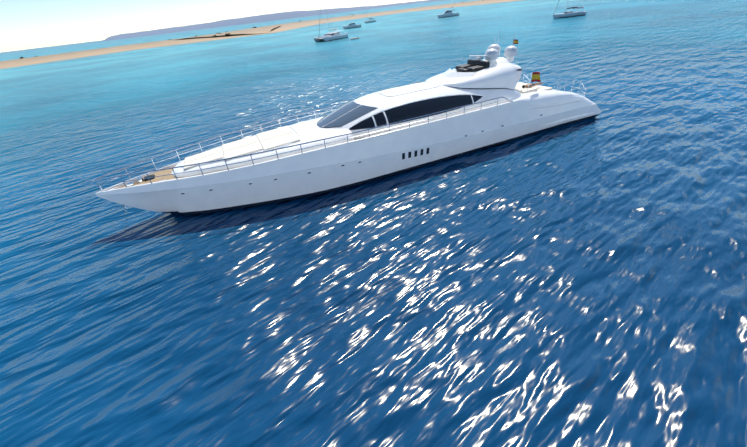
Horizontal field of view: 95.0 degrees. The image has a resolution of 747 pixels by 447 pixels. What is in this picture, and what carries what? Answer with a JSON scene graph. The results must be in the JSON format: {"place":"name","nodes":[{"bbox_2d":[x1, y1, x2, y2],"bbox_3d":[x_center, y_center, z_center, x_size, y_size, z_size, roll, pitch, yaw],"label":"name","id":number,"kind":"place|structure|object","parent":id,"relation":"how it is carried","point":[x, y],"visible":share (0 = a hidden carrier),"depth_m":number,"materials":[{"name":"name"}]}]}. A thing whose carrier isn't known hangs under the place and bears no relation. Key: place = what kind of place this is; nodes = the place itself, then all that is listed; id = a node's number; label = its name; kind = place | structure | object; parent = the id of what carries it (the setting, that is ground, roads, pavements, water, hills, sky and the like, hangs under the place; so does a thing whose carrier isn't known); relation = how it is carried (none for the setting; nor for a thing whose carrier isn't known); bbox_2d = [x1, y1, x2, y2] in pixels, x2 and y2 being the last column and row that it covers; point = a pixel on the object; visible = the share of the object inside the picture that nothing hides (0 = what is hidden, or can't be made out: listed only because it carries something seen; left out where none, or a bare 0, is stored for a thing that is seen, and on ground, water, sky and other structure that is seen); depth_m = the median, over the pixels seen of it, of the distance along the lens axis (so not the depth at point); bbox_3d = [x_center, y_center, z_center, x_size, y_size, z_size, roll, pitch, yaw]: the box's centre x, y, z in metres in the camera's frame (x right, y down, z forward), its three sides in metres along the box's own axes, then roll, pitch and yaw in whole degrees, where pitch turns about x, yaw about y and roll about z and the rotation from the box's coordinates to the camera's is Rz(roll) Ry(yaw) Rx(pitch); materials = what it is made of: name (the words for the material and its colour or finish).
{"place":"outdoors","nodes":[
{"label":"outdoors","id":0,"kind":"place"},
{"bbox_2d":[0,0,423,52],"label":"sky","id":1,"kind":"structure","parent":0,"point":[24,24],"materials":[{"name":"white"}]},
{"bbox_2d":[89,0,439,42],"bbox_3d":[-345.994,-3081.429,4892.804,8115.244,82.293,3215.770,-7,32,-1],"label":"distant hill","id":2,"kind":"structure","parent":0,"point":[263,18],"depth_m":4253.72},
{"bbox_2d":[0,0,746,446],"bbox_3d":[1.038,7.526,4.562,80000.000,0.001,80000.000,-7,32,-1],"label":"sea","id":3,"kind":"structure","parent":0,"point":[580,284],"depth_m":14.50,"materials":[{"name":"liquid"}]},
{"bbox_2d":[0,0,520,68],"bbox_3d":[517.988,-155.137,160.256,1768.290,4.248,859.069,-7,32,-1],"label":"sandy beach","id":4,"kind":"structure","parent":3,"relation":"on","point":[123,48],"depth_m":285.32,"materials":[{"name":"beige sand"}]},
{"bbox_2d":[19,3,450,58],"bbox_3d":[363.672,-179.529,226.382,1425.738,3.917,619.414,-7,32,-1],"label":"island scrub foliage","id":5,"kind":"object","parent":4,"relation":"on","point":[195,35],"visible":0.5,"depth_m":291.22,"materials":[{"name":"green plant"}]},
{"bbox_2d":[314,1,347,41],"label":"sailboat","id":6,"kind":"object","parent":3,"relation":"on","point":[330,36],"visible":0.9,"depth_m":129.63,"materials":[{"name":"grey"}]},
{"bbox_2d":[91,31,600,225],"bbox_3d":[0.917,-7.129,22.428,33.985,7.720,6.970,-18,34,-17],"label":"yacht","id":7,"kind":"object","parent":3,"relation":"on","point":[478,103],"visible":1,"depth_m":20.08,"materials":[{"name":"white plastic"}]},
{"bbox_2d":[343,23,362,28],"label":"motor boat","id":8,"kind":"object","parent":3,"relation":"on","point":[351,25],"visible":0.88,"depth_m":198.24,"materials":[{"name":"grey"}]},
{"bbox_2d":[364,2,375,22],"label":"sail boat","id":9,"kind":"object","parent":3,"relation":"on","point":[369,21],"visible":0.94,"depth_m":245.34,"materials":[{"name":"grey"}]},
{"bbox_2d":[437,6,458,17],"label":"motor boat","id":10,"kind":"object","parent":3,"relation":"on","point":[448,13],"visible":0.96,"depth_m":194.33,"materials":[{"name":"grey"}]},
{"bbox_2d":[553,1,586,18],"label":"sail boat","id":11,"kind":"object","parent":3,"relation":"on","point":[566,14],"visible":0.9,"depth_m":108.44,"materials":[{"name":"grey"}]}
]}

